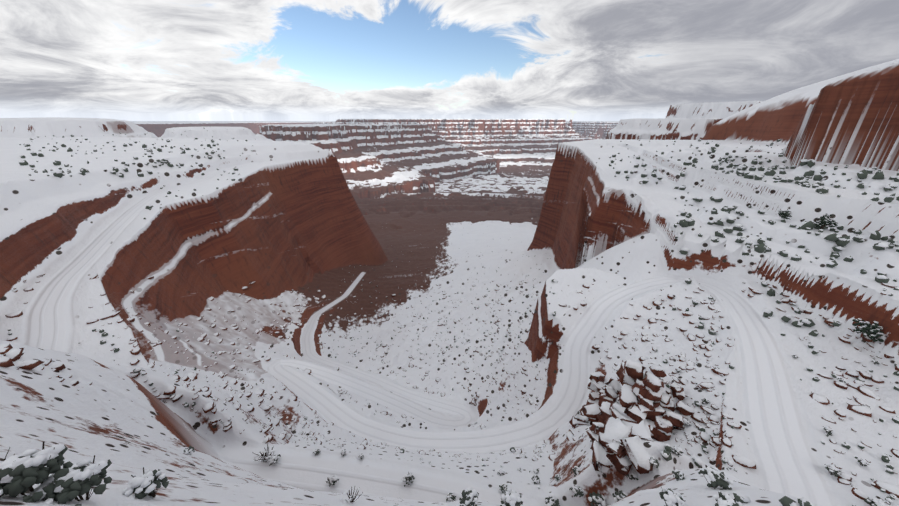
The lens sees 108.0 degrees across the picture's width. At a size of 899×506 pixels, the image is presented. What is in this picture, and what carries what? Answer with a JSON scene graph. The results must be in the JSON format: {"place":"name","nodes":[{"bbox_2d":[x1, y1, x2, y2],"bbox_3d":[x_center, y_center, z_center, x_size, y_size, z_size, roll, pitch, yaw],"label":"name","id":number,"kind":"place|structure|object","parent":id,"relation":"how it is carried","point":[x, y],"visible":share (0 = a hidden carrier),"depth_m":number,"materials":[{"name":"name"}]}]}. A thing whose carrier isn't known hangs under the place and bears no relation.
{"place":"outdoors","nodes":[
{"label":"outdoors","id":0,"kind":"place"},
{"bbox_2d":[0,59,898,505],"bbox_3d":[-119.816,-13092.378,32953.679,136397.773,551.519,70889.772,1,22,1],"label":"terrain","id":1,"kind":"structure","parent":0,"point":[304,211],"depth_m":89.89,"materials":[{"name":"white snow"}]},
{"bbox_2d":[0,441,72,502],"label":"sage brush","id":2,"kind":"object","parent":1,"relation":"on","point":[23,472],"visible":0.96,"depth_m":6.39,"materials":[{"name":"green plant"}]},
{"bbox_2d":[30,455,111,505],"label":"sage brush","id":3,"kind":"object","parent":1,"relation":"on","point":[74,482],"visible":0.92,"depth_m":6.64,"materials":[{"name":"green plant"}]},
{"bbox_2d":[122,467,168,498],"bbox_3d":[-7.647,5.977,8.235,0.800,0.825,0.813,12,25,27],"label":"sage brush","id":4,"kind":"object","parent":1,"relation":"on","point":[147,482],"visible":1,"depth_m":8.09,"materials":[{"name":"grey plant"}]},
{"bbox_2d":[183,446,194,454],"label":"sage brush","id":5,"kind":"object","parent":1,"relation":"on","point":[187,450],"visible":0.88,"depth_m":23.11,"materials":[{"name":"grey plant"}]},
{"bbox_2d":[252,443,275,461],"bbox_3d":[-19.436,21.467,34.439,1.981,1.415,1.643,-20,30,-41],"label":"sage brush","id":6,"kind":"object","parent":1,"relation":"on","point":[267,456],"visible":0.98,"depth_m":34.48,"materials":[{"name":"grey plant"}]},
{"bbox_2d":[269,454,280,465],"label":"sage brush","id":7,"kind":"object","parent":1,"relation":"on","point":[274,459],"visible":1,"depth_m":34.02,"materials":[{"name":"grey plant"}]},
{"bbox_2d":[326,475,338,486],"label":"sage brush","id":8,"kind":"object","parent":1,"relation":"on","point":[332,480],"visible":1,"depth_m":32.00,"materials":[{"name":"grey plant"}]},
{"bbox_2d":[339,487,362,502],"bbox_3d":[-4.546,11.366,15.128,0.789,0.720,0.953,18,28,37],"label":"sage brush","id":9,"kind":"object","parent":1,"relation":"on","point":[351,499],"visible":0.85,"depth_m":15.21,"materials":[{"name":"grey plant"}]},
{"bbox_2d":[401,472,414,485],"bbox_3d":[-4.101,22.400,32.330,1.348,0.951,1.113,-8,23,-18],"label":"sage brush","id":10,"kind":"object","parent":1,"relation":"on","point":[408,477],"visible":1,"depth_m":32.13,"materials":[{"name":"grey plant"}]},
{"bbox_2d":[0,274,898,504],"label":"scattered rocks","id":11,"kind":"object","parent":1,"relation":"on","point":[7,357],"visible":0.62,"depth_m":47.18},
{"bbox_2d":[446,492,455,501],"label":"sage brush","id":12,"kind":"object","parent":1,"relation":"on","point":[450,496],"visible":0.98,"depth_m":30.50,"materials":[{"name":"grey plant"}]},
{"bbox_2d":[8,128,898,505],"bbox_3d":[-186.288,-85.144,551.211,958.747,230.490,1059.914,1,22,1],"label":"distant brush","id":13,"kind":"object","parent":1,"relation":"on","point":[806,322],"visible":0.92,"depth_m":87.36,"materials":[{"name":"green plant"}]},
{"bbox_2d":[459,487,478,505],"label":"sage brush","id":14,"kind":"object","parent":1,"relation":"on","point":[469,495],"visible":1,"depth_m":18.16,"materials":[{"name":"grey plant"}]},
{"bbox_2d":[497,469,503,475],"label":"sage brush","id":15,"kind":"object","parent":1,"relation":"on","point":[500,472],"visible":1,"depth_m":37.60,"materials":[{"name":"grey plant"}]},
{"bbox_2d":[499,483,507,492],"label":"sage brush","id":16,"kind":"object","parent":1,"relation":"on","point":[504,486],"visible":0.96,"depth_m":31.18,"materials":[{"name":"grey plant"}]},
{"bbox_2d":[500,488,522,505],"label":"sage brush","id":17,"kind":"object","parent":1,"relation":"on","point":[513,498],"visible":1,"depth_m":19.35,"materials":[{"name":"grey plant"}]},
{"bbox_2d":[531,474,539,483],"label":"sage brush","id":18,"kind":"object","parent":1,"relation":"on","point":[535,478],"visible":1,"depth_m":35.36,"materials":[{"name":"grey plant"}]},
{"bbox_2d":[545,494,559,505],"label":"sage brush","id":19,"kind":"object","parent":1,"relation":"on","point":[553,501],"visible":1,"depth_m":29.17,"materials":[{"name":"grey plant"}]},
{"bbox_2d":[554,474,560,480],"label":"sage brush","id":20,"kind":"object","parent":1,"relation":"on","point":[557,477],"visible":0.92,"depth_m":33.72,"materials":[{"name":"grey plant"}]},
{"bbox_2d":[571,466,579,476],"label":"sage brush","id":21,"kind":"object","parent":1,"relation":"on","point":[576,470],"visible":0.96,"depth_m":30.72,"materials":[{"name":"grey plant"}]},
{"bbox_2d":[569,485,584,496],"bbox_3d":[11.441,21.363,29.175,1.224,0.908,0.972,-2,22,-6],"label":"sage brush","id":22,"kind":"object","parent":1,"relation":"on","point":[576,490],"visible":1,"depth_m":28.98,"materials":[{"name":"grey plant"}]},
{"bbox_2d":[588,492,606,505],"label":"sage brush","id":23,"kind":"object","parent":1,"relation":"on","point":[597,498],"visible":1,"depth_m":27.95,"materials":[{"name":"grey plant"}]},
{"bbox_2d":[612,490,627,501],"bbox_3d":[13.830,19.946,26.408,1.374,1.088,1.225,-6,23,-15],"label":"sage brush","id":24,"kind":"object","parent":1,"relation":"on","point":[621,494],"visible":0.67,"depth_m":26.33,"materials":[{"name":"grey plant"}]},
{"bbox_2d":[569,360,694,475],"bbox_3d":[22.303,20.388,40.759,13.040,18.730,29.102,15,26,32],"label":"outcrop boulder","id":25,"kind":"object","parent":1,"relation":"on","point":[621,429],"visible":0.94,"depth_m":38.33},
{"bbox_2d":[626,469,637,479],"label":"sage brush","id":26,"kind":"object","parent":1,"relation":"on","point":[631,474],"visible":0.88,"depth_m":26.92,"materials":[{"name":"grey plant"}]},
{"bbox_2d":[648,456,658,467],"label":"sage brush","id":27,"kind":"object","parent":1,"relation":"on","point":[653,461],"visible":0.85,"depth_m":26.27,"materials":[{"name":"grey plant"}]},
{"bbox_2d":[659,487,686,505],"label":"sage brush","id":28,"kind":"object","parent":1,"relation":"on","point":[671,497],"visible":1,"depth_m":15.52,"materials":[{"name":"grey plant"}]},
{"bbox_2d":[671,445,682,456],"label":"sage brush","id":29,"kind":"object","parent":1,"relation":"on","point":[678,451],"visible":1,"depth_m":26.82,"materials":[{"name":"grey plant"}]},
{"bbox_2d":[672,469,685,480],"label":"sage brush","id":30,"kind":"object","parent":1,"relation":"on","point":[678,474],"visible":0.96,"depth_m":20.70,"materials":[{"name":"grey plant"}]},
{"bbox_2d":[701,398,709,403],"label":"sage brush","id":31,"kind":"object","parent":1,"relation":"on","point":[706,400],"visible":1,"depth_m":39.60,"materials":[{"name":"grey plant"}]},
{"bbox_2d":[698,467,733,489],"bbox_3d":[14.374,12.298,17.551,1.380,1.223,1.160,5,23,13],"label":"sage brush","id":32,"kind":"object","parent":1,"relation":"on","point":[717,479],"visible":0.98,"depth_m":17.30,"materials":[{"name":"grey plant"}]},
{"bbox_2d":[713,492,738,505],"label":"sage brush","id":33,"kind":"object","parent":1,"relation":"on","point":[726,499],"visible":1,"depth_m":13.66,"materials":[{"name":"grey plant"}]},
{"bbox_2d":[778,209,791,218],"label":"juniper tree","id":34,"kind":"object","parent":1,"relation":"on","point":[786,214],"visible":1,"depth_m":87.87,"materials":[{"name":"green plant"}]},
{"bbox_2d":[812,214,838,228],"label":"shrub","id":35,"kind":"object","parent":1,"relation":"on","point":[824,221],"visible":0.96,"depth_m":79.65,"materials":[{"name":"green plant"}]},
{"bbox_2d":[823,426,832,433],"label":"sage brush","id":36,"kind":"object","parent":1,"relation":"on","point":[828,429],"visible":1,"depth_m":34.50,"materials":[{"name":"grey plant"}]},
{"bbox_2d":[824,463,841,476],"bbox_3d":[35.281,20.105,30.171,1.078,1.045,1.090,-10,24,-23],"label":"sage brush","id":37,"kind":"object","parent":1,"relation":"on","point":[831,468],"visible":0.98,"depth_m":29.93,"materials":[{"name":"grey plant"}]},
{"bbox_2d":[857,459,869,465],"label":"sage brush","id":38,"kind":"object","parent":1,"relation":"on","point":[864,462],"visible":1,"depth_m":30.88,"materials":[{"name":"grey plant"}]},
{"bbox_2d":[852,318,886,342],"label":"shrub","id":39,"kind":"object","parent":1,"relation":"on","point":[872,333],"visible":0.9,"depth_m":50.78,"materials":[{"name":"green plant"}]},
{"bbox_2d":[864,496,886,505],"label":"sage brush","id":40,"kind":"object","parent":1,"relation":"on","point":[871,501],"visible":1,"depth_m":27.15,"materials":[{"name":"grey plant"}]},
{"bbox_2d":[0,0,898,120],"label":"sky","id":41,"kind":"structure","parent":0,"point":[128,60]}
]}

